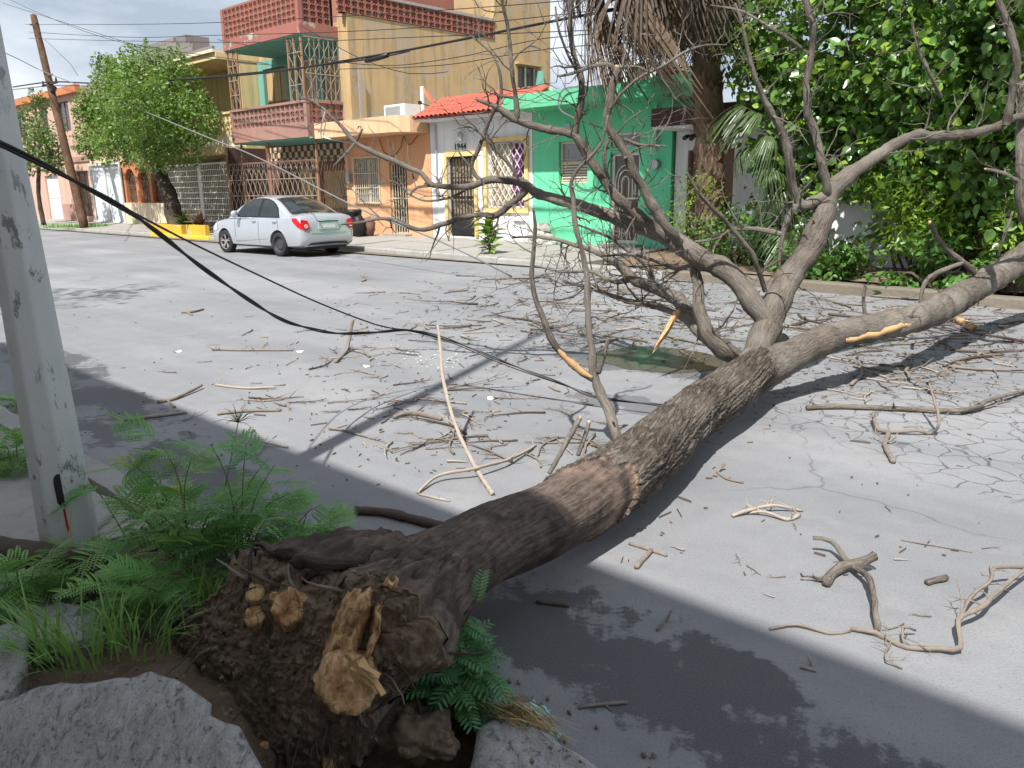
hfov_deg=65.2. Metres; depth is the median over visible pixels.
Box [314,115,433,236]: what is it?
orange house
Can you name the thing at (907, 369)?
twig
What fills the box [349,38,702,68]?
overhead cable
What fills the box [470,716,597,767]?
paving fragment
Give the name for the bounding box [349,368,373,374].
twig
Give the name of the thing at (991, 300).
kerb
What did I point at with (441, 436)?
twig
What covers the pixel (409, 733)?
soil clod
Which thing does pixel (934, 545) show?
broken branch
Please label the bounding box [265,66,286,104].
window
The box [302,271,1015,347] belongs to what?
fallen leaves
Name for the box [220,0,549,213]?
ochre house
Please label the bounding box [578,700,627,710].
broken branch
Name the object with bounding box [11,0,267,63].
overhead cable
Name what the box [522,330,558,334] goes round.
twig
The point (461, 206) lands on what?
door
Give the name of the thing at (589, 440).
twig
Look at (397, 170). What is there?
door
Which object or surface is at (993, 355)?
twig
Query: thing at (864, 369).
twig
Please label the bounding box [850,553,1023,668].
broken branch
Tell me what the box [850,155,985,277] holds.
feathery shrub
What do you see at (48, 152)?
young street tree
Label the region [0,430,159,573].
pavement
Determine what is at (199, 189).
yellow house
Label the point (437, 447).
twig
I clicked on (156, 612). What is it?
grass tuft
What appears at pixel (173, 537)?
feathery weed
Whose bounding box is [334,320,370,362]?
broken branch
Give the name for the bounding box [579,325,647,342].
twig
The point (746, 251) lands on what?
dappled bush
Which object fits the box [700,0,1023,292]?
glossy leaved tree
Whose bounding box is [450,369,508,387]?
twig
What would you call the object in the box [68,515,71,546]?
dry leaf blade
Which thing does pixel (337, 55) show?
window
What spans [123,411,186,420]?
broken branch
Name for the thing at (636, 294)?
twig
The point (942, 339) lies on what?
twig
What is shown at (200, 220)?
planter plant
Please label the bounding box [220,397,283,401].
twig
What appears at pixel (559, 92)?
lead in wire
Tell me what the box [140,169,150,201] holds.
window
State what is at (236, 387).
broken branch
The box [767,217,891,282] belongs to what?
bush
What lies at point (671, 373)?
fine litter
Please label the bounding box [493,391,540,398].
twig
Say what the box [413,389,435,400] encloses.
twig
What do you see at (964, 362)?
twig
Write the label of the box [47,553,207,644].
clover weed
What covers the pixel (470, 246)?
pavement
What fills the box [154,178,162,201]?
window
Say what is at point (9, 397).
gutter weed
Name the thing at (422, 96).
antenna panel
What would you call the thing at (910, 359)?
twig
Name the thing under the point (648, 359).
puddle
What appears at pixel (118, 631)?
grass tuft
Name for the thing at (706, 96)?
palm tree
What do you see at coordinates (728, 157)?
door
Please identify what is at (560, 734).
plastic scrap
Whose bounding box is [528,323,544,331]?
twig
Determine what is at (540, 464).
twig
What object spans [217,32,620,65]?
overhead cable
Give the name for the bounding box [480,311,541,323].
twig
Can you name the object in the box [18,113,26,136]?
window
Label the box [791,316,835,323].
twig
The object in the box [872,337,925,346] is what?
twig
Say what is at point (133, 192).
window
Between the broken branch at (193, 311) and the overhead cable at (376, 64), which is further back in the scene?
the overhead cable at (376, 64)
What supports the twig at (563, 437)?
on the road
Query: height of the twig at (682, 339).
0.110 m
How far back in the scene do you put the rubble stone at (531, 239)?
20.32 m
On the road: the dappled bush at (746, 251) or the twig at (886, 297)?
the twig at (886, 297)
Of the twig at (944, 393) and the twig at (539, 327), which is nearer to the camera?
the twig at (944, 393)
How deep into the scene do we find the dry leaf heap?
14.73 m
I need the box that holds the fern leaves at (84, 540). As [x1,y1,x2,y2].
[24,528,120,591]
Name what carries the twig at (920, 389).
on the road
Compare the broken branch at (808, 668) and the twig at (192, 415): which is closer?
the broken branch at (808, 668)
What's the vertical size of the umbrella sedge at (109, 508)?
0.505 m
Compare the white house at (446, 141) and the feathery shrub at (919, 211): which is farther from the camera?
the white house at (446, 141)
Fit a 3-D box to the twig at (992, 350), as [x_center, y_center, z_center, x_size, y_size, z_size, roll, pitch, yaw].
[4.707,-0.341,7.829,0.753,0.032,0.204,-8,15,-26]
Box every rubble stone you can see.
[523,234,527,242]
[528,231,545,243]
[537,222,549,232]
[538,233,553,243]
[547,240,557,244]
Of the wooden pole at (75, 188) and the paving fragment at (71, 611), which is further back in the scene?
the wooden pole at (75, 188)
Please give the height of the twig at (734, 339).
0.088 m
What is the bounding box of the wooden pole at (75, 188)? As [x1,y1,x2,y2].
[30,14,88,227]
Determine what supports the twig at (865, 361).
on the road
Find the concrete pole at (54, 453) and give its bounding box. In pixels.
[0,26,102,581]
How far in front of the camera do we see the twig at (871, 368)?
6.97 m
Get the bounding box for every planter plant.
[171,209,194,224]
[184,209,211,224]
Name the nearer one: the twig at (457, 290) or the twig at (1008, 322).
the twig at (1008, 322)
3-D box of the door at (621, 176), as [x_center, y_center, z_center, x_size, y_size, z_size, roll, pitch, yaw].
[2.697,-4.391,18.932,0.824,2.094,0.117,12,18,41]
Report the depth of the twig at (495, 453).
5.00 m
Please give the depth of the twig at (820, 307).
10.62 m
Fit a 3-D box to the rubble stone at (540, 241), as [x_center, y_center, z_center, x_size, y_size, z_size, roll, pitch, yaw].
[0.864,-3.642,20.257,0.431,0.358,0.449,-1,14,0]
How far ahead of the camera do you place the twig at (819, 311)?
10.02 m
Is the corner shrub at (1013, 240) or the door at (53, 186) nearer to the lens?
the corner shrub at (1013, 240)
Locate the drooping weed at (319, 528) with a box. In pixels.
[243,483,364,543]
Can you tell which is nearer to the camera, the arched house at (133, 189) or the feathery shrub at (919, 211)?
the feathery shrub at (919, 211)
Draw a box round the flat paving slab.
[0,495,120,540]
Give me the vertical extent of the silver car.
1.514 m
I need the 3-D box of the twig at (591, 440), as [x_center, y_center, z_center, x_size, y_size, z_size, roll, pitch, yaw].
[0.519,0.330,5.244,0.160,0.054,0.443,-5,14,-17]
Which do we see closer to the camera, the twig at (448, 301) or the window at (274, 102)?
the twig at (448, 301)
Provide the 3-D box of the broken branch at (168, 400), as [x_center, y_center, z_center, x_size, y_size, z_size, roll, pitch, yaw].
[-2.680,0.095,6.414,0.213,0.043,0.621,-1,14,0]
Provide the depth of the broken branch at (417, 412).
5.79 m
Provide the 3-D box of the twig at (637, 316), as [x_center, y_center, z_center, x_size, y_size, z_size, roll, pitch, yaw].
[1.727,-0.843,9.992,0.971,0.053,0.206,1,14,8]
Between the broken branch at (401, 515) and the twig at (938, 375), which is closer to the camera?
the broken branch at (401, 515)
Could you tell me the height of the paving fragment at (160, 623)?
0.151 m
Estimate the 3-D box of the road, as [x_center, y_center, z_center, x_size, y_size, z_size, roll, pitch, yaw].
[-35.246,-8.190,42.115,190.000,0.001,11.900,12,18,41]
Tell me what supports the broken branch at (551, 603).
on the road
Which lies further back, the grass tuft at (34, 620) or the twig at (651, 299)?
the twig at (651, 299)
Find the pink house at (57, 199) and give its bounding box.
[14,84,118,221]
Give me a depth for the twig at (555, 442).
5.15 m
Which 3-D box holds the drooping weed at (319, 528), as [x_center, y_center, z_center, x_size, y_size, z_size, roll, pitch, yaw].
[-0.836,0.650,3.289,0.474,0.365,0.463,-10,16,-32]
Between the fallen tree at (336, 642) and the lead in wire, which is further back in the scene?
the lead in wire
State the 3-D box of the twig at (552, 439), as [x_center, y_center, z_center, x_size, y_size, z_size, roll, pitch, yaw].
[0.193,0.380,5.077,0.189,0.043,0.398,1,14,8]
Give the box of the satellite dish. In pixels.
[418,88,435,105]
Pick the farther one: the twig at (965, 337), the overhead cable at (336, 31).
the overhead cable at (336, 31)
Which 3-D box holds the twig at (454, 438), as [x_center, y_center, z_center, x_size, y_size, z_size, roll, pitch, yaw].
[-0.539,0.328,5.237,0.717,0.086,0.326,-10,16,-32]
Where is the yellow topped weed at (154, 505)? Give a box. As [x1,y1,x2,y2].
[104,448,206,530]
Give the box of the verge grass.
[39,222,109,227]
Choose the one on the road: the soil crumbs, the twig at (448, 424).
the twig at (448, 424)
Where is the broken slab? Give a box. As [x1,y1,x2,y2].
[0,671,261,767]
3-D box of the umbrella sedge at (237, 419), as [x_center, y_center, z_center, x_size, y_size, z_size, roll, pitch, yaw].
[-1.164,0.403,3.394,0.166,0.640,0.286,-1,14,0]
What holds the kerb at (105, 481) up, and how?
on the road
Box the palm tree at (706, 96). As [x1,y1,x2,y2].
[561,0,785,254]
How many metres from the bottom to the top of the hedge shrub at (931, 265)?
1.446 m
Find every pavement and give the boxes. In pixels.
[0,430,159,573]
[38,219,1023,296]
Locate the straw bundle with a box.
[475,690,580,746]
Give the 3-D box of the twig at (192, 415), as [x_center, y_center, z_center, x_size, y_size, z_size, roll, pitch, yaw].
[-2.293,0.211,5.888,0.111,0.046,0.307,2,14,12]
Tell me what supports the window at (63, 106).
in the pink house at (57, 199)
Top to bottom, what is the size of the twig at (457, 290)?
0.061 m
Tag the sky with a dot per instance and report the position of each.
(155, 18)
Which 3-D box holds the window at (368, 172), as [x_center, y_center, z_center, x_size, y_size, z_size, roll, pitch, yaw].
[-4.540,-6.425,25.274,1.320,1.460,0.193,12,18,42]
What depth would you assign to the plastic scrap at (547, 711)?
2.44 m
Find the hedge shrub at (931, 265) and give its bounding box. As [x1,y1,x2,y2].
[834,208,1016,294]
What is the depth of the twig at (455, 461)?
4.82 m
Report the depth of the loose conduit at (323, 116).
24.57 m
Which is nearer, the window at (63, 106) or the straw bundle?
the straw bundle
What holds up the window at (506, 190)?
in the white house at (446, 141)
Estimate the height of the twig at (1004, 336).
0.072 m
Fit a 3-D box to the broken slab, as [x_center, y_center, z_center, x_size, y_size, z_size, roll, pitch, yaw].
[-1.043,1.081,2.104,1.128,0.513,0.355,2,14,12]
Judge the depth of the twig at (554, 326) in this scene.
9.36 m
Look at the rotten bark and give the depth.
3.14 m
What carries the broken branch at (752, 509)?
on the road
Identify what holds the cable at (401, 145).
attached to the orange house at (364, 169)
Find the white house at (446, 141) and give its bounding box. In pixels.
[412,85,552,240]
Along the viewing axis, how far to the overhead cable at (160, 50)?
27.06 m
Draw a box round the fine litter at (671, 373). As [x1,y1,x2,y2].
[57,265,1023,574]
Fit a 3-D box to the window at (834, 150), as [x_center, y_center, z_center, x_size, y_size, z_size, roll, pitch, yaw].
[6.437,-3.994,15.639,1.294,1.194,0.055,12,18,41]
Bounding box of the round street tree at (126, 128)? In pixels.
[69,38,224,224]
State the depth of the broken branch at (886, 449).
5.23 m
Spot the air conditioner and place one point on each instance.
(404, 109)
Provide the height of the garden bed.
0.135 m
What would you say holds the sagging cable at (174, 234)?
attached to the sagging cable at (54, 170)
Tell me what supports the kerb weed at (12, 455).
on the pavement at (15, 494)
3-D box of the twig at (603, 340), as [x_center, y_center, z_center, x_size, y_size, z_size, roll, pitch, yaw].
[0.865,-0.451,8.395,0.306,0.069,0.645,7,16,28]
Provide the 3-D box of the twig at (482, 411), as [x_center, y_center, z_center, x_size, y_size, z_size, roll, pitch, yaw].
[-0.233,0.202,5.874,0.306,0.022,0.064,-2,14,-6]
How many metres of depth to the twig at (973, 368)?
7.00 m
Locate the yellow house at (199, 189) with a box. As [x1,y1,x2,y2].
[137,49,265,226]
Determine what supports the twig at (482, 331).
on the road
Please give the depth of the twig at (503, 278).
14.50 m
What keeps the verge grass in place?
on the pavement at (470, 246)
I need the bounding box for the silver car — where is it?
[213,195,352,256]
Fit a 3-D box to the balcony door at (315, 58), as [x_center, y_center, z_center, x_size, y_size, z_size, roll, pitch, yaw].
[-7.043,-10.110,28.102,1.144,2.394,0.055,12,18,41]
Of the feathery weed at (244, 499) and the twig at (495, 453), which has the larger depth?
the twig at (495, 453)
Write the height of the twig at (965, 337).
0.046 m
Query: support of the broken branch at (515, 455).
on the road
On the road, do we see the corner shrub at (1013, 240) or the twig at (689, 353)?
the twig at (689, 353)
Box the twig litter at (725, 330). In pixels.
[238,272,1023,454]
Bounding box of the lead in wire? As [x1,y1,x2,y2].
[478,61,644,123]
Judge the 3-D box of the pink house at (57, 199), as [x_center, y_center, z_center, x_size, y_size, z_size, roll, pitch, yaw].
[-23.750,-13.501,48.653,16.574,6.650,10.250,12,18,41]
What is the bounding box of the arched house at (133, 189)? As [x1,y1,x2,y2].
[88,34,214,223]
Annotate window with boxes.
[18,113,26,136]
[42,108,49,134]
[58,101,70,130]
[127,170,137,201]
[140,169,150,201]
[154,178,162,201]
[236,89,239,108]
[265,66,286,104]
[324,55,339,100]
[352,156,380,203]
[488,141,523,207]
[518,66,534,88]
[561,141,587,182]
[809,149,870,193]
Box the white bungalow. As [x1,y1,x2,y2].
[651,86,1013,270]
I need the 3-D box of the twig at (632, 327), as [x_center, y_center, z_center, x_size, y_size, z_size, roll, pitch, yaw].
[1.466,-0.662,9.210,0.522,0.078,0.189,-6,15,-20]
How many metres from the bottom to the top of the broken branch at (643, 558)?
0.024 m
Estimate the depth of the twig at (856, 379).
6.88 m
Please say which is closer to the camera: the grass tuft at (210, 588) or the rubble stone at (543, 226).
the grass tuft at (210, 588)
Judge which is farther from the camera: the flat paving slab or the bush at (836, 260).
the bush at (836, 260)
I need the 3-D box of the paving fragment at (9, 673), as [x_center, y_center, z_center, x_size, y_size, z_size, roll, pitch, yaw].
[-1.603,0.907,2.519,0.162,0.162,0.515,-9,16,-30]
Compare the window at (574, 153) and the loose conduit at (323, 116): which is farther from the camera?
the loose conduit at (323, 116)
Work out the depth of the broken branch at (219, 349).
8.27 m
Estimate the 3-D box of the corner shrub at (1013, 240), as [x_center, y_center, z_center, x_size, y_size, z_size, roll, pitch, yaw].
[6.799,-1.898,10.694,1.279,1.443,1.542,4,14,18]
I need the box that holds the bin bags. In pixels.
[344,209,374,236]
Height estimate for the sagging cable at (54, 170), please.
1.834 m
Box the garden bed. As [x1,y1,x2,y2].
[604,249,1023,292]
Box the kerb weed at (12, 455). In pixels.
[0,425,27,478]
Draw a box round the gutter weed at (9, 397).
[0,393,17,412]
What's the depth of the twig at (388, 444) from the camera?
5.04 m
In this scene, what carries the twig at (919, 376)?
on the road
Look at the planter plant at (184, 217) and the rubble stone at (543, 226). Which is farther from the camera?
the planter plant at (184, 217)
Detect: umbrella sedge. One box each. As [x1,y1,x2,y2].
[80,434,137,555]
[214,404,255,562]
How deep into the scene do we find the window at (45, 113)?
42.98 m
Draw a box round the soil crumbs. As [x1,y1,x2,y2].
[28,555,656,767]
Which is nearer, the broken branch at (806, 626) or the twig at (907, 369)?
the broken branch at (806, 626)
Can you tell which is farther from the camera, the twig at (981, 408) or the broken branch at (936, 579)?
the twig at (981, 408)
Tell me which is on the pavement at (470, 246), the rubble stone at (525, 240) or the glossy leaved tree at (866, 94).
the rubble stone at (525, 240)
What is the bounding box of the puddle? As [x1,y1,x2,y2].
[587,346,726,372]
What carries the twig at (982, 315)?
on the road
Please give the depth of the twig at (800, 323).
9.39 m
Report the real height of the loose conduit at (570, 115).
0.950 m
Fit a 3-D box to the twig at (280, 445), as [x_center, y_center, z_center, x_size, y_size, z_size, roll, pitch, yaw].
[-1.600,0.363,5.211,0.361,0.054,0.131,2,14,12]
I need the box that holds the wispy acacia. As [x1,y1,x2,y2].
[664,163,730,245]
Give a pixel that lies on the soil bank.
(214, 692)
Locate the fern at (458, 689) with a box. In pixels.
[404,569,518,733]
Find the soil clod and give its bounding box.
[369,698,459,766]
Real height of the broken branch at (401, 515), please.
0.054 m
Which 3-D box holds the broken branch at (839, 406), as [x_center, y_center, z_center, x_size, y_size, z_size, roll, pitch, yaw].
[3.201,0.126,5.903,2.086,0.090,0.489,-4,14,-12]
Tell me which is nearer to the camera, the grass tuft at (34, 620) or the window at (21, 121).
the grass tuft at (34, 620)
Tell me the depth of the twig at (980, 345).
8.09 m
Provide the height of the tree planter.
0.400 m
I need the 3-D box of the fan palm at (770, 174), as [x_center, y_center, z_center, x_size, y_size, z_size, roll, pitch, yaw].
[4.568,-3.534,14.449,2.554,2.916,1.616,-3,14,-10]
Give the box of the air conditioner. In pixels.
[384,103,419,115]
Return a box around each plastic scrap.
[524,700,550,717]
[543,726,561,740]
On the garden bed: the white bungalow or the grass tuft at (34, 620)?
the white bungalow
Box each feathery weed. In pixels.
[44,411,262,604]
[160,427,315,591]
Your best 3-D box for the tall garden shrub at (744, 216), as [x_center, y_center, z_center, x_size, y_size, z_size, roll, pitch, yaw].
[4.882,-3.103,14.270,1.547,2.128,2.055,-1,14,0]
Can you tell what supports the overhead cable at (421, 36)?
attached to the wooden pole at (75, 188)
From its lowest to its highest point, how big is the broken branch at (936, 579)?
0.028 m
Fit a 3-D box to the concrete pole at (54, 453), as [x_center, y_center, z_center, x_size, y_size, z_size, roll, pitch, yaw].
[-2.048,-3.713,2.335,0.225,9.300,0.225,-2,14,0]
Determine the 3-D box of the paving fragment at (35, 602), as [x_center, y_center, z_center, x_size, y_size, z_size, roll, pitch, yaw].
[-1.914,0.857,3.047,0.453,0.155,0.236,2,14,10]
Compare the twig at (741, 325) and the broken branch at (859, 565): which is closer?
the broken branch at (859, 565)
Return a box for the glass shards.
[376,346,457,367]
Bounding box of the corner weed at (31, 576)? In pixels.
[0,536,96,623]
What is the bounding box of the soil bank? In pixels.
[27,543,478,767]
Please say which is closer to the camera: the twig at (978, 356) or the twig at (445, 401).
the twig at (445, 401)
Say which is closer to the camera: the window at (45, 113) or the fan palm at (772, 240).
the fan palm at (772, 240)
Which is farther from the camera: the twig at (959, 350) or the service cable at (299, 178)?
the service cable at (299, 178)
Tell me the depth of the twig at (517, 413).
5.84 m
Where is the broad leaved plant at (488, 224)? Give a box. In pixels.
[471,218,506,253]
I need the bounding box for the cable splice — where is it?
[364,53,388,62]
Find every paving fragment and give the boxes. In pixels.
[0,583,70,624]
[0,623,28,700]
[15,602,105,666]
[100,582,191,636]
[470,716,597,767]
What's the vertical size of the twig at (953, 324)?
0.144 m
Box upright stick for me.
[436,325,494,495]
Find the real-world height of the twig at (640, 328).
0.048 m
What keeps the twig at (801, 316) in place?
on the road
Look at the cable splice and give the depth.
19.96 m
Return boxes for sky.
[0,0,1021,101]
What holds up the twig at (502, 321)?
on the road
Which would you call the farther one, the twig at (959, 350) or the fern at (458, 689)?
the twig at (959, 350)
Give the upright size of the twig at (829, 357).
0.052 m
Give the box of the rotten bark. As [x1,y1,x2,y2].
[0,535,168,595]
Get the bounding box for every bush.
[686,193,778,265]
[730,221,775,265]
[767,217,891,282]
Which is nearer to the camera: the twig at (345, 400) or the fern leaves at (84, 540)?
the fern leaves at (84, 540)
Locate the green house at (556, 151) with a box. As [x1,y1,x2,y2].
[502,58,723,247]
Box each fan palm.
[690,104,823,250]
[745,211,832,276]
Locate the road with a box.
[0,229,1023,767]
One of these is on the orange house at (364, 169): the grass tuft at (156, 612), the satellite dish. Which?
the satellite dish
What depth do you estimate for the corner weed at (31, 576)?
2.93 m
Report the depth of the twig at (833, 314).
9.96 m
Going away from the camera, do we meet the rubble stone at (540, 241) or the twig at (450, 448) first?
the twig at (450, 448)
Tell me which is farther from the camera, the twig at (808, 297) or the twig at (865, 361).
the twig at (808, 297)
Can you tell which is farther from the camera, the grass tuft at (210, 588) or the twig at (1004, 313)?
the twig at (1004, 313)
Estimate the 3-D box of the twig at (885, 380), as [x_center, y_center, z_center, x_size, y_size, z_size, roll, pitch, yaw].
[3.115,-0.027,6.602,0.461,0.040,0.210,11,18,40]
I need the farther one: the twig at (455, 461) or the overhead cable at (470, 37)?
the overhead cable at (470, 37)
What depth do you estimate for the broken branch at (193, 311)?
10.95 m
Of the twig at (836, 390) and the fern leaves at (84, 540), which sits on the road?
the twig at (836, 390)
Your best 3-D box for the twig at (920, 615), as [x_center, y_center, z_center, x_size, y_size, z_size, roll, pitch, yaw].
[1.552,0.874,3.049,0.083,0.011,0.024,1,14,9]
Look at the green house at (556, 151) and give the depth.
19.00 m
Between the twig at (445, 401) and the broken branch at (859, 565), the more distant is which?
the twig at (445, 401)
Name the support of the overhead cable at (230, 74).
attached to the wooden pole at (75, 188)
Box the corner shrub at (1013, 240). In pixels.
[963,193,1023,294]
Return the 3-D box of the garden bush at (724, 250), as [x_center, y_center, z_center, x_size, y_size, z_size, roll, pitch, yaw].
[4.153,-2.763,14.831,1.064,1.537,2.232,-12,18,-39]
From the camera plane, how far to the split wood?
9.02 m
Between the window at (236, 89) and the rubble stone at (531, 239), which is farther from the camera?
the window at (236, 89)
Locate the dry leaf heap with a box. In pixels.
[646,255,688,269]
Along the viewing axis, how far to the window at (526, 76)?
31.56 m
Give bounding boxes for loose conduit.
[320,110,365,144]
[558,86,602,128]
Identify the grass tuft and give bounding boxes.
[0,563,93,660]
[0,566,162,684]
[41,587,213,661]
[76,566,208,629]
[140,540,251,612]
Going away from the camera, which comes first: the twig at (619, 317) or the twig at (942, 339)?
the twig at (942, 339)
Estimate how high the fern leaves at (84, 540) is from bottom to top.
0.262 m
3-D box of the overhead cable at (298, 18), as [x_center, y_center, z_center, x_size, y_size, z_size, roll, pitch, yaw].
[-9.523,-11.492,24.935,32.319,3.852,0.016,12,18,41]
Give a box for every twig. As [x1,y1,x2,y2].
[182,407,204,420]
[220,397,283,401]
[242,434,287,447]
[327,389,401,402]
[328,424,386,441]
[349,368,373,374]
[372,431,487,451]
[374,441,392,454]
[387,401,413,404]
[393,411,466,434]
[403,298,477,304]
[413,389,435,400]
[419,397,466,403]
[425,321,470,329]
[425,446,467,448]
[426,426,451,447]
[434,423,459,454]
[437,431,512,461]
[444,285,472,292]
[447,385,526,390]
[447,459,467,461]
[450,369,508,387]
[459,410,500,412]
[461,413,485,424]
[462,328,503,332]
[479,274,529,281]
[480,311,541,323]
[484,406,545,420]
[491,318,515,325]
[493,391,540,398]
[516,451,551,467]
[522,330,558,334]
[524,437,580,443]
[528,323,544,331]
[531,321,575,329]
[532,433,558,456]
[536,431,586,440]
[545,405,569,415]
[570,427,610,444]
[575,433,595,460]
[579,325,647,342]
[582,335,618,347]
[602,287,636,289]
[610,312,631,320]
[611,315,661,317]
[613,291,654,295]
[616,322,654,329]
[633,327,672,331]
[637,296,666,301]
[660,323,687,328]
[660,331,738,347]
[679,349,709,359]
[721,337,746,340]
[724,321,753,329]
[761,294,845,297]
[783,316,808,326]
[783,325,812,328]
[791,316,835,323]
[792,301,843,310]
[797,313,832,323]
[803,292,853,309]
[810,309,838,317]
[815,386,863,396]
[826,355,876,363]
[828,313,867,316]
[830,354,889,365]
[839,352,880,385]
[843,388,875,402]
[849,364,885,377]
[853,365,964,373]
[862,377,916,384]
[869,294,918,300]
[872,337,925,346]
[886,364,957,380]
[888,348,922,371]
[902,334,965,348]
[902,358,960,395]
[902,385,972,393]
[908,611,931,616]
[921,366,951,380]
[927,390,964,398]
[933,325,1023,342]
[938,359,982,362]
[941,319,1006,325]
[941,350,1004,371]
[943,333,991,338]
[943,364,1023,379]
[949,393,1009,413]
[950,344,1023,352]
[959,311,1009,316]
[962,338,996,346]
[970,346,1023,355]
[970,349,1014,360]
[990,311,1016,313]
[992,318,1023,331]
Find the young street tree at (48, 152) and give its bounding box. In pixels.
[16,88,72,224]
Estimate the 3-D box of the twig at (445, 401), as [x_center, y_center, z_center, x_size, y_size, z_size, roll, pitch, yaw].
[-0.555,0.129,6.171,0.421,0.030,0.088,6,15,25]
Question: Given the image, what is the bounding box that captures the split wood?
[953,317,976,331]
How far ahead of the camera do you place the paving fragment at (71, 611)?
2.79 m
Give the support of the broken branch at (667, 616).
on the road
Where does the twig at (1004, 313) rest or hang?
on the road
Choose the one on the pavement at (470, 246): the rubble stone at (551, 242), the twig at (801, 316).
the rubble stone at (551, 242)
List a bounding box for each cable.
[0,140,661,405]
[0,147,591,393]
[3,3,287,66]
[6,53,511,276]
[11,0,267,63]
[12,51,409,89]
[13,8,618,87]
[26,0,563,24]
[29,19,831,42]
[34,7,617,37]
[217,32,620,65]
[302,26,447,73]
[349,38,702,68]
[379,135,417,156]
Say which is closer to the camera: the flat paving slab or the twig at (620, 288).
the flat paving slab
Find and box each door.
[46,176,62,218]
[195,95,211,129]
[299,58,315,121]
[391,162,408,233]
[450,156,474,236]
[611,152,639,243]
[687,149,734,246]
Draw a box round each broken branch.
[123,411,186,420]
[157,384,202,407]
[181,308,203,315]
[204,346,293,350]
[214,373,275,388]
[217,402,280,415]
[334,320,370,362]
[353,506,442,527]
[393,406,442,420]
[416,435,536,501]
[536,600,569,606]
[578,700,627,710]
[628,542,667,568]
[656,610,672,630]
[716,463,743,482]
[731,493,802,520]
[769,622,850,634]
[800,536,881,631]
[800,654,815,671]
[805,386,1023,412]
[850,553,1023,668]
[868,383,950,463]
[901,540,971,552]
[924,575,948,585]
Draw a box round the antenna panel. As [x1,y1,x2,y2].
[420,86,424,110]
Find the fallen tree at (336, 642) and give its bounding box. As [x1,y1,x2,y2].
[164,0,1023,767]
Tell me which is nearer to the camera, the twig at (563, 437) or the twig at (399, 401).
the twig at (563, 437)
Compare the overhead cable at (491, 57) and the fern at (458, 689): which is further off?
the overhead cable at (491, 57)
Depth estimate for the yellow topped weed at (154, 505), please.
3.43 m
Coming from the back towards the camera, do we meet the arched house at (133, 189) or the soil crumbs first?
the arched house at (133, 189)
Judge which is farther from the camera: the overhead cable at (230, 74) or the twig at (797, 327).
the overhead cable at (230, 74)
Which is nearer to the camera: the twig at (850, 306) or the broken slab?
the broken slab
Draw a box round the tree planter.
[149,223,209,235]
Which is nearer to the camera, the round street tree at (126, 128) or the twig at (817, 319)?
the twig at (817, 319)
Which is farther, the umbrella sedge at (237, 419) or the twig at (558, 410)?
the twig at (558, 410)
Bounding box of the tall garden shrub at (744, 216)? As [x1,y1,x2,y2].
[735,155,845,247]
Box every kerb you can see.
[0,405,251,571]
[39,225,1023,309]
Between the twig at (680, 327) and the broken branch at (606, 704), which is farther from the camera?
the twig at (680, 327)
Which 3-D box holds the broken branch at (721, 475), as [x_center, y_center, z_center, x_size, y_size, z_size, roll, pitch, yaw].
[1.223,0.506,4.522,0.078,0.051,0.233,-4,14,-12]
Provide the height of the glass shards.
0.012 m
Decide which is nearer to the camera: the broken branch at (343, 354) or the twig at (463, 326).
the broken branch at (343, 354)
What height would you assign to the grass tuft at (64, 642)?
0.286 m
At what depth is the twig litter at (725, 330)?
8.76 m
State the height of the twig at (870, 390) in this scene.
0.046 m
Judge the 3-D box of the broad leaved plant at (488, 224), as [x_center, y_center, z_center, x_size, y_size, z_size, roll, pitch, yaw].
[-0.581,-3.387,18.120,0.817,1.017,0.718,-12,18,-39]
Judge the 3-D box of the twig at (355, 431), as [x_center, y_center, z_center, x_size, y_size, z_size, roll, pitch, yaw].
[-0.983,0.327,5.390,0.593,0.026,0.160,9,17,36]
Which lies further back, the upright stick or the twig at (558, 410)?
the twig at (558, 410)
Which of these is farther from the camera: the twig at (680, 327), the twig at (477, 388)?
the twig at (680, 327)
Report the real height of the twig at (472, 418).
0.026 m

